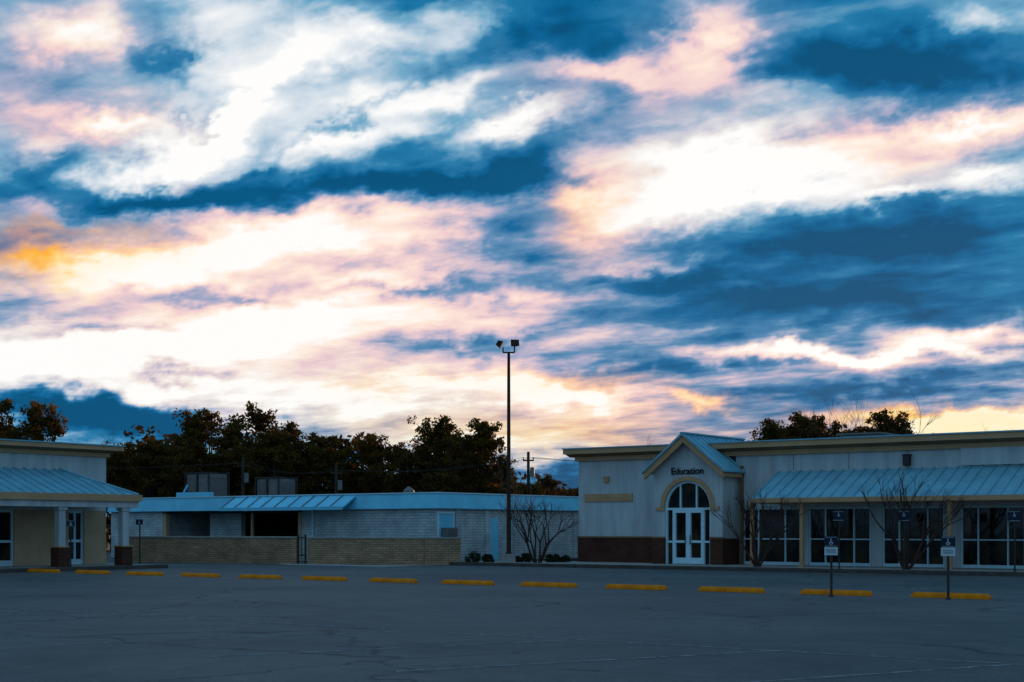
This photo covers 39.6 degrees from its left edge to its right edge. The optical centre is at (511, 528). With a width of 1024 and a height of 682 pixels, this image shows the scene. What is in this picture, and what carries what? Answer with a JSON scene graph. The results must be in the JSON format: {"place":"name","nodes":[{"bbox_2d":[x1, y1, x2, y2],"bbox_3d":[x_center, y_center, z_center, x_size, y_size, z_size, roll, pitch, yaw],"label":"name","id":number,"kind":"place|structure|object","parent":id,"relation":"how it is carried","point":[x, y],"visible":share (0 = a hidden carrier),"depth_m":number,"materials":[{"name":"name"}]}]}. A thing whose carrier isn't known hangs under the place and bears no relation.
{"place":"outdoors","nodes":[
{"label":"outdoors","id":0,"kind":"place"},
{"bbox_2d":[0,564,167,572],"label":"sidewalk","id":1,"kind":"structure","parent":0,"point":[7,569],"depth_m":55.39,"materials":[{"name":"concrete"}]},
{"bbox_2d":[0,510,82,565],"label":"storefront frames","id":2,"kind":"structure","parent":1,"relation":"on","point":[74,560],"depth_m":58.52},
{"bbox_2d":[0,512,79,560],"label":"storefront glass","id":3,"kind":"object","parent":2,"relation":"in","point":[4,534],"visible":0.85,"depth_m":56.14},
{"bbox_2d":[51,547,131,566],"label":"column brick bases","id":4,"kind":"object","parent":1,"relation":"on","point":[60,557],"depth_m":54.88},
{"bbox_2d":[53,507,130,545],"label":"columns","id":5,"kind":"structure","parent":4,"relation":"on","point":[60,526],"depth_m":54.89,"materials":[{"name":"paint"}]},
{"bbox_2d":[0,499,138,507],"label":"canopy soffit","id":6,"kind":"structure","parent":5,"relation":"on","point":[64,503],"depth_m":54.88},
{"bbox_2d":[106,530,110,551],"bbox_3d":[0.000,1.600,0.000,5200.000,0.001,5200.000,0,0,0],"label":"ground","id":7,"kind":"structure","parent":0,"point":[108,548],"depth_m":121.40,"materials":[{"name":"beige soil"}]},
{"bbox_2d":[101,441,147,514],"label":"oak tree","id":8,"kind":"object","parent":7,"relation":"on","point":[114,460],"visible":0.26,"depth_m":99.06,"materials":[{"name":"green plant"}]},
{"bbox_2d":[113,440,183,511],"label":"oak tree","id":9,"kind":"object","parent":7,"relation":"on","point":[145,457],"visible":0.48,"depth_m":95.41,"materials":[{"name":"green plant"}]},
{"bbox_2d":[136,436,187,511],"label":"oak tree","id":10,"kind":"object","parent":7,"relation":"on","point":[178,441],"visible":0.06,"depth_m":97.05,"materials":[{"name":"green plant"}]},
{"bbox_2d":[151,437,236,511],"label":"oak tree","id":11,"kind":"object","parent":7,"relation":"on","point":[194,452],"visible":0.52,"depth_m":93.46,"materials":[{"name":"green plant"}]},
{"bbox_2d":[163,407,227,511],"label":"oak tree","id":12,"kind":"object","parent":7,"relation":"on","point":[195,426],"visible":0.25,"depth_m":98.58,"materials":[{"name":"green plant"}]},
{"bbox_2d":[206,427,267,511],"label":"oak tree","id":13,"kind":"object","parent":7,"relation":"on","point":[222,445],"visible":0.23,"depth_m":95.32,"materials":[{"name":"green plant"}]},
{"bbox_2d":[237,457,248,495],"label":"utility pole","id":14,"kind":"object","parent":7,"relation":"on","point":[244,478],"visible":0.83,"depth_m":87.92,"materials":[{"name":"brown wood"}]},
{"bbox_2d":[106,457,577,473],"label":"power lines","id":15,"kind":"object","parent":14,"relation":"attached to","point":[342,470],"visible":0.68,"depth_m":88.22,"materials":[{"name":"metal"}]},
{"bbox_2d":[212,401,289,495],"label":"oak tree","id":16,"kind":"object","parent":7,"relation":"on","point":[258,419],"visible":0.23,"depth_m":97.48,"materials":[{"name":"green plant"}]},
{"bbox_2d":[225,429,314,510],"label":"oak tree","id":17,"kind":"object","parent":7,"relation":"on","point":[277,454],"visible":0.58,"depth_m":94.10,"materials":[{"name":"green plant"}]},
{"bbox_2d":[257,420,315,492],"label":"oak tree","id":18,"kind":"object","parent":7,"relation":"on","point":[299,444],"visible":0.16,"depth_m":100.14,"materials":[{"name":"green plant"}]},
{"bbox_2d":[285,431,354,510],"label":"oak tree","id":19,"kind":"object","parent":7,"relation":"on","point":[321,454],"visible":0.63,"depth_m":97.76,"materials":[{"name":"green plant"}]},
{"bbox_2d":[106,424,578,549],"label":"distant treeline","id":20,"kind":"object","parent":7,"relation":"on","point":[167,442],"depth_m":104.08,"materials":[{"name":"green plant"}]},
{"bbox_2d":[322,446,370,493],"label":"oak tree","id":21,"kind":"object","parent":7,"relation":"on","point":[352,474],"visible":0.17,"depth_m":101.43,"materials":[{"name":"green plant"}]},
{"bbox_2d":[341,432,396,493],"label":"oak tree","id":22,"kind":"object","parent":7,"relation":"on","point":[367,455],"visible":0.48,"depth_m":98.77,"materials":[{"name":"green plant"}]},
{"bbox_2d":[375,442,428,492],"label":"oak tree","id":23,"kind":"object","parent":7,"relation":"on","point":[398,484],"visible":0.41,"depth_m":96.55,"materials":[{"name":"green plant"}]},
{"bbox_2d":[394,414,474,492],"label":"oak tree","id":24,"kind":"object","parent":7,"relation":"on","point":[439,438],"visible":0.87,"depth_m":95.02,"materials":[{"name":"green plant"}]},
{"bbox_2d":[448,417,506,493],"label":"oak tree","id":25,"kind":"object","parent":7,"relation":"on","point":[483,445],"visible":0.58,"depth_m":96.84,"materials":[{"name":"green plant"}]},
{"bbox_2d":[474,454,517,492],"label":"oak tree","id":26,"kind":"object","parent":7,"relation":"on","point":[501,465],"visible":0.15,"depth_m":100.27,"materials":[{"name":"green plant"}]},
{"bbox_2d":[511,481,543,494],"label":"oak tree","id":27,"kind":"object","parent":7,"relation":"on","point":[534,489],"visible":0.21,"depth_m":89.29,"materials":[{"name":"green plant"}]},
{"bbox_2d":[523,452,534,489],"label":"utility pole","id":28,"kind":"object","parent":7,"relation":"on","point":[530,471],"visible":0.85,"depth_m":89.92,"materials":[{"name":"brown wood"}]},
{"bbox_2d":[533,473,575,495],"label":"oak tree","id":29,"kind":"object","parent":7,"relation":"on","point":[547,481],"visible":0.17,"depth_m":91.91,"materials":[{"name":"green plant"}]},
{"bbox_2d":[748,418,800,440],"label":"oak tree","id":30,"kind":"object","parent":7,"relation":"on","point":[771,430],"visible":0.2,"depth_m":87.70,"materials":[{"name":"green plant"}]},
{"bbox_2d":[783,423,808,438],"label":"oak tree","id":31,"kind":"object","parent":7,"relation":"on","point":[791,430],"visible":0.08,"depth_m":88.85,"materials":[{"name":"green plant"}]},
{"bbox_2d":[579,448,1023,567],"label":"walls","id":32,"kind":"structure","parent":7,"relation":"on","point":[635,517],"depth_m":58.38,"materials":[{"name":"paint"}]},
{"bbox_2d":[585,493,632,501],"bbox_3d":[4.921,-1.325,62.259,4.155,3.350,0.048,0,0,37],"label":"trim band","id":33,"kind":"object","parent":32,"relation":"attached to","point":[606,497],"depth_m":62.72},
{"bbox_2d":[578,538,651,562],"bbox_3d":[4.963,1.000,62.421,4.780,1.200,0.340,0,0,36],"label":"brick wainscot","id":34,"kind":"object","parent":32,"relation":"attached to","point":[636,550],"visible":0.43,"depth_m":62.52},
{"bbox_2d":[577,536,723,538],"bbox_3d":[5.759,0.365,60.748,8.090,0.070,1.477,0,0,36],"label":"wainscot cap","id":35,"kind":"object","parent":34,"relation":"on","point":[632,537],"visible":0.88,"depth_m":62.16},
{"bbox_2d":[740,466,743,563],"bbox_3d":[9.498,-0.565,58.816,0.120,4.070,0.138,0,0,37],"label":"downspout","id":36,"kind":"object","parent":32,"relation":"attached to","point":[741,519],"visible":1,"depth_m":58.75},
{"bbox_2d":[563,431,1023,461],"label":"cornice","id":37,"kind":"structure","parent":32,"relation":"attached to","point":[1013,434],"depth_m":56.10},
{"bbox_2d":[561,430,1023,449],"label":"parapet cap","id":38,"kind":"object","parent":37,"relation":"on","point":[808,439],"visible":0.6,"depth_m":56.16,"materials":[{"name":"metal"}]},
{"bbox_2d":[565,437,1023,457],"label":"cornice cove","id":39,"kind":"object","parent":37,"relation":"on","point":[828,446],"visible":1,"depth_m":56.14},
{"bbox_2d":[752,464,1023,497],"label":"canopy metal roof","id":40,"kind":"structure","parent":32,"relation":"attached to","point":[994,480],"depth_m":53.72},
{"bbox_2d":[750,494,1023,502],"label":"canopy gutter","id":41,"kind":"object","parent":40,"relation":"attached to","point":[909,498],"visible":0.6,"depth_m":52.54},
{"bbox_2d":[757,500,1023,503],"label":"canopy soffit","id":42,"kind":"structure","parent":40,"relation":"attached to","point":[898,501],"depth_m":53.19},
{"bbox_2d":[961,446,1023,464],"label":"parapet panel","id":43,"kind":"structure","parent":32,"relation":"attached to","point":[993,455],"depth_m":52.63,"materials":[{"name":"paint"}]},
{"bbox_2d":[786,410,832,438],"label":"oak tree","id":44,"kind":"object","parent":7,"relation":"on","point":[800,419],"visible":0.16,"depth_m":89.25,"materials":[{"name":"green plant"}]},
{"bbox_2d":[779,397,878,437],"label":"bare tree","id":45,"kind":"object","parent":7,"relation":"on","point":[815,421],"visible":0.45,"depth_m":87.37,"materials":[{"name":"brown plant"}]},
{"bbox_2d":[828,420,847,436],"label":"oak tree","id":46,"kind":"object","parent":7,"relation":"on","point":[836,431],"visible":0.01,"depth_m":87.95,"materials":[{"name":"green plant"}]},
{"bbox_2d":[848,408,911,434],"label":"oak tree","id":47,"kind":"object","parent":7,"relation":"on","point":[880,425],"visible":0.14,"depth_m":87.72,"materials":[{"name":"green plant"}]},
{"bbox_2d":[823,395,939,436],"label":"bare tree","id":48,"kind":"object","parent":7,"relation":"on","point":[886,418],"visible":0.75,"depth_m":86.34,"materials":[{"name":"brown plant"}]},
{"bbox_2d":[176,485,213,496],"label":"roof duct","id":49,"kind":"object","parent":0,"point":[193,494],"visible":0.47,"depth_m":77.98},
{"bbox_2d":[167,511,301,513],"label":"bay ceiling","id":50,"kind":"structure","parent":0,"point":[272,512],"depth_m":74.72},
{"bbox_2d":[0,552,1023,681],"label":"parking lot","id":51,"kind":"structure","parent":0,"point":[890,619],"depth_m":23.22,"materials":[{"name":"asphalt"}]},
{"bbox_2d":[0,397,38,440],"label":"oak tree","id":52,"kind":"object","parent":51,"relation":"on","point":[8,432],"visible":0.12,"depth_m":87.85,"materials":[{"name":"green plant"}]},
{"bbox_2d":[17,399,68,441],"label":"oak tree","id":53,"kind":"object","parent":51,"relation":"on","point":[38,423],"visible":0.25,"depth_m":89.08,"materials":[{"name":"green plant"}]},
{"bbox_2d":[0,452,105,510],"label":"walls","id":54,"kind":"structure","parent":51,"relation":"on","point":[91,467],"depth_m":57.80,"materials":[{"name":"paint"}]},
{"bbox_2d":[0,440,123,456],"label":"cornice","id":55,"kind":"structure","parent":54,"relation":"attached to","point":[54,445],"depth_m":57.35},
{"bbox_2d":[0,445,117,453],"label":"cornice cove","id":56,"kind":"object","parent":55,"relation":"on","point":[56,449],"visible":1,"depth_m":57.43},
{"bbox_2d":[0,438,125,446],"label":"parapet cap","id":57,"kind":"object","parent":55,"relation":"on","point":[62,442],"visible":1,"depth_m":57.29,"materials":[{"name":"metal"}]},
{"bbox_2d":[0,466,138,494],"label":"canopy metal roof","id":58,"kind":"structure","parent":54,"relation":"attached to","point":[43,480],"depth_m":55.90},
{"bbox_2d":[0,492,141,501],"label":"canopy fascia","id":59,"kind":"structure","parent":58,"relation":"attached to","point":[63,496],"depth_m":54.80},
{"bbox_2d":[13,510,105,565],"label":"walls","id":60,"kind":"structure","parent":51,"relation":"on","point":[33,535],"depth_m":57.27,"materials":[{"name":"beige paint"}]},
{"bbox_2d":[129,538,296,563],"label":"brickwork","id":61,"kind":"object","parent":51,"relation":"on","point":[233,550],"visible":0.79,"depth_m":66.26,"materials":[{"name":"beige brick"}]},
{"bbox_2d":[129,536,299,537],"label":"coping","id":62,"kind":"object","parent":61,"relation":"on","point":[213,536],"visible":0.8,"depth_m":66.26,"materials":[{"name":"concrete"}]},
{"bbox_2d":[163,512,301,560],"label":"bay posts","id":63,"kind":"object","parent":51,"relation":"on","point":[166,524],"visible":0.45,"depth_m":72.82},
{"bbox_2d":[238,574,281,578],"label":"wheel stop","id":64,"kind":"object","parent":51,"relation":"on","point":[255,576],"visible":1,"depth_m":45.44,"materials":[{"name":"yellow paint"}]},
{"bbox_2d":[246,514,297,535],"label":"bay back wall","id":65,"kind":"structure","parent":51,"relation":"on","point":[275,524],"depth_m":78.82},
{"bbox_2d":[301,576,347,580],"bbox_3d":[-5.795,1.532,43.917,1.820,0.125,0.160,0,0,36],"label":"wheel stop","id":66,"kind":"object","parent":51,"relation":"on","point":[328,578],"visible":1,"depth_m":43.80,"materials":[{"name":"yellow paint"}]},
{"bbox_2d":[111,508,578,560],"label":"brick walls","id":67,"kind":"structure","parent":51,"relation":"on","point":[473,526],"depth_m":69.94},
{"bbox_2d":[107,493,578,511],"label":"metal fascia","id":68,"kind":"structure","parent":67,"relation":"on","point":[423,500],"depth_m":68.62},
{"bbox_2d":[223,495,355,508],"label":"bay awning","id":69,"kind":"object","parent":68,"relation":"attached to","point":[343,501],"visible":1,"depth_m":70.12,"materials":[{"name":"paint"}]},
{"bbox_2d":[219,506,341,510],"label":"awning gutter","id":70,"kind":"object","parent":69,"relation":"attached to","point":[281,508],"visible":1,"depth_m":69.81,"materials":[{"name":"paint"}]},
{"bbox_2d":[221,495,343,507],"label":"bay awning battens","id":71,"kind":"object","parent":69,"relation":"on","point":[282,500],"visible":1,"depth_m":70.43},
{"bbox_2d":[142,492,578,498],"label":"parapet cap","id":72,"kind":"object","parent":68,"relation":"on","point":[361,493],"visible":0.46,"depth_m":70.12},
{"bbox_2d":[437,511,454,536],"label":"side window frame","id":73,"kind":"object","parent":67,"relation":"attached to","point":[443,512],"visible":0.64,"depth_m":65.50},
{"bbox_2d":[439,514,452,536],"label":"side window","id":74,"kind":"structure","parent":73,"relation":"attached to","point":[445,520],"depth_m":65.79,"materials":[{"name":"glass"}]},
{"bbox_2d":[491,518,497,559],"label":"side door","id":75,"kind":"structure","parent":67,"relation":"attached to","point":[494,536],"depth_m":68.75,"materials":[{"name":"paint"}]},
{"bbox_2d":[308,538,424,564],"bbox_3d":[-6.496,1.020,63.428,5.919,1.160,0.250,0,0,23],"label":"brickwork","id":76,"kind":"object","parent":51,"relation":"on","point":[371,551],"visible":0.93,"depth_m":63.26,"materials":[{"name":"beige brick"}]},
{"bbox_2d":[307,537,423,538],"bbox_3d":[-6.496,0.405,63.428,5.979,0.069,0.330,0,0,23],"label":"coping","id":77,"kind":"object","parent":76,"relation":"on","point":[369,537],"visible":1,"depth_m":63.16,"materials":[{"name":"concrete"}]},
{"bbox_2d":[369,578,417,582],"bbox_3d":[-3.530,1.532,42.300,1.820,0.125,0.160,0,0,37],"label":"wheel stop","id":78,"kind":"object","parent":51,"relation":"on","point":[401,580],"visible":1,"depth_m":42.17,"materials":[{"name":"yellow paint"}]},
{"bbox_2d":[425,539,460,564],"bbox_3d":[-3.053,1.020,62.432,1.600,1.160,0.250,0,0,-12],"label":"brickwork","id":79,"kind":"object","parent":51,"relation":"on","point":[442,551],"visible":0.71,"depth_m":62.31,"materials":[{"name":"beige brick"}]},
{"bbox_2d":[441,579,494,584],"bbox_3d":[-1.265,1.532,40.683,1.820,0.125,0.160,0,0,36],"label":"wheel stop","id":80,"kind":"object","parent":51,"relation":"on","point":[472,582],"visible":1,"depth_m":40.57,"materials":[{"name":"yellow paint"}]},
{"bbox_2d":[0,565,1023,681],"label":"parking markings","id":81,"kind":"object","parent":51,"relation":"on","point":[520,642],"visible":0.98,"depth_m":19.07,"materials":[{"name":"white paint"}]},
{"bbox_2d":[520,582,577,587],"bbox_3d":[0.999,1.532,39.067,1.820,0.125,0.160,0,0,37],"label":"wheel stop","id":82,"kind":"object","parent":51,"relation":"on","point":[552,584],"visible":1,"depth_m":38.97,"materials":[{"name":"yellow paint"}]},
{"bbox_2d":[605,584,667,589],"bbox_3d":[3.264,1.532,37.450,1.820,0.125,0.160,0,0,36],"label":"wheel stop","id":83,"kind":"object","parent":51,"relation":"on","point":[635,586],"visible":1,"depth_m":37.37,"materials":[{"name":"yellow paint"}]},
{"bbox_2d":[654,444,738,538],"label":"portal walls","id":84,"kind":"structure","parent":51,"relation":"on","point":[683,457],"depth_m":58.69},
{"bbox_2d":[656,476,718,510],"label":"arch trim","id":85,"kind":"structure","parent":84,"relation":"attached to","point":[681,479],"depth_m":58.77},
{"bbox_2d":[666,481,710,564],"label":"door frames","id":86,"kind":"structure","parent":84,"relation":"attached to","point":[688,559],"depth_m":58.88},
{"bbox_2d":[669,483,709,563],"bbox_3d":[7.365,-0.250,58.959,2.100,3.400,0.030,0,0,36],"label":"door glass","id":87,"kind":"object","parent":86,"relation":"in","point":[688,495],"visible":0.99,"depth_m":58.92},
{"bbox_2d":[641,432,745,474],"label":"portal metal roof","id":88,"kind":"structure","parent":84,"relation":"on","point":[722,461],"depth_m":58.73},
{"bbox_2d":[644,435,743,478],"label":"rake trim","id":89,"kind":"structure","parent":84,"relation":"attached to","point":[665,455],"depth_m":58.53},
{"bbox_2d":[652,538,738,564],"bbox_3d":[7.662,1.000,59.360,3.320,1.200,1.449,0,0,36],"label":"portal brick base","id":90,"kind":"object","parent":84,"relation":"attached to","point":[724,551],"visible":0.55,"depth_m":58.40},
{"bbox_2d":[698,586,765,592],"bbox_3d":[5.529,1.532,35.833,1.820,0.125,0.160,0,0,37],"label":"wheel stop","id":91,"kind":"object","parent":51,"relation":"on","point":[732,589],"visible":1,"depth_m":35.74,"materials":[{"name":"yellow paint"}]},
{"bbox_2d":[824,536,837,596],"bbox_3d":[7.499,0.888,33.400,0.310,1.416,0.140,0,0,20],"label":"accessible parking sign","id":92,"kind":"object","parent":51,"relation":"on","point":[831,546],"visible":1,"depth_m":33.37,"materials":[{"name":"metal"}]},
{"bbox_2d":[800,589,872,595],"bbox_3d":[7.794,1.532,34.217,1.820,0.125,0.160,0,0,36],"label":"wheel stop","id":93,"kind":"object","parent":51,"relation":"on","point":[837,592],"visible":1,"depth_m":34.11,"materials":[{"name":"yellow paint"}]},
{"bbox_2d":[941,536,954,599],"bbox_3d":[9.815,0.884,32.000,0.310,1.424,0.140,0,0,20],"label":"accessible parking sign","id":94,"kind":"object","parent":51,"relation":"on","point":[948,542],"visible":1,"depth_m":31.97,"materials":[{"name":"metal"}]},
{"bbox_2d":[911,592,991,599],"bbox_3d":[10.058,1.532,32.600,1.820,0.125,0.160,0,0,36],"label":"wheel stop","id":95,"kind":"object","parent":51,"relation":"on","point":[952,595],"visible":0.95,"depth_m":32.50,"materials":[{"name":"yellow paint"}]},
{"bbox_2d":[0,0,1023,529],"label":"sky","id":96,"kind":"structure","parent":0,"point":[710,217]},
{"bbox_2d":[284,558,1023,575],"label":"sidewalk","id":97,"kind":"structure","parent":0,"point":[573,563],"depth_m":54.84,"materials":[{"name":"concrete"}]},
{"bbox_2d":[297,534,306,563],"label":"yard gate","id":98,"kind":"structure","parent":97,"relation":"on","point":[305,548],"depth_m":64.52,"materials":[{"name":"metal"}]},
{"bbox_2d":[496,339,518,561],"bbox_3d":[-0.196,-3.359,62.500,1.040,9.918,0.600,0,0,0],"label":"parking lot light pole","id":99,"kind":"object","parent":97,"relation":"on","point":[508,556],"visible":0.9,"depth_m":62.43,"materials":[{"name":"metal"}]},
{"bbox_2d":[494,489,578,562],"bbox_3d":[1.145,-0.096,61.113,3.799,3.442,3.107,0,0,31],"label":"crepe myrtle tree","id":100,"kind":"object","parent":97,"relation":"on","point":[526,540],"visible":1,"depth_m":61.18,"materials":[{"name":"brown plant"}]},
{"bbox_2d":[700,485,814,566],"bbox_3d":[9.616,-0.200,54.931,3.135,3.414,4.667,0,0,-29],"label":"crepe myrtle tree","id":101,"kind":"object","parent":97,"relation":"on","point":[756,562],"visible":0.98,"depth_m":54.91,"materials":[{"name":"brown plant"}]},
{"bbox_2d":[833,511,844,568],"bbox_3d":[11.982,0.412,52.090,0.465,2.116,0.140,0,0,36],"label":"accessible parking sign","id":102,"kind":"object","parent":97,"relation":"on","point":[838,516],"visible":1,"depth_m":52.06,"materials":[{"name":"metal"}]},
{"bbox_2d":[748,501,953,569],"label":"canopy posts","id":103,"kind":"object","parent":97,"relation":"on","point":[801,540],"visible":0.81,"depth_m":54.86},
{"bbox_2d":[744,506,1023,568],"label":"storefront frames","id":104,"kind":"structure","parent":97,"relation":"on","point":[978,565],"depth_m":55.16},
{"bbox_2d":[745,507,1023,565],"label":"storefront glass","id":105,"kind":"object","parent":104,"relation":"in","point":[993,523],"visible":0.74,"depth_m":55.16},
{"bbox_2d":[898,511,909,569],"bbox_3d":[13.968,0.421,50.620,0.465,2.098,0.140,0,0,36],"label":"accessible parking sign","id":106,"kind":"object","parent":97,"relation":"on","point":[905,516],"visible":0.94,"depth_m":50.59,"materials":[{"name":"metal"}]},
{"bbox_2d":[860,471,975,569],"bbox_3d":[14.562,-0.377,51.553,3.790,3.783,4.248,0,0,0],"label":"crepe myrtle tree","id":107,"kind":"object","parent":97,"relation":"on","point":[901,559],"visible":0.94,"depth_m":51.04,"materials":[{"name":"brown plant"}]},
{"bbox_2d":[1008,511,1020,571],"bbox_3d":[17.082,0.435,48.316,0.465,2.069,0.140,0,0,37],"label":"accessible parking sign","id":108,"kind":"object","parent":97,"relation":"on","point":[1014,516],"visible":0.98,"depth_m":48.29,"materials":[{"name":"metal"}]},
{"bbox_2d":[837,432,899,436],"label":"roof unit","id":109,"kind":"structure","parent":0,"point":[861,434],"depth_m":61.08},
{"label":"roof","id":110,"kind":"object","parent":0,"visible":0},
{"bbox_2d":[184,472,229,495],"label":"rooftop air conditioner","id":111,"kind":"object","parent":110,"relation":"on","point":[215,483],"visible":0.81,"depth_m":82.21,"materials":[{"name":"grey metal"}]},
{"bbox_2d":[255,477,297,494],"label":"rooftop air conditioner","id":112,"kind":"object","parent":110,"relation":"on","point":[276,486],"visible":0.85,"depth_m":78.91,"materials":[{"name":"grey metal"}]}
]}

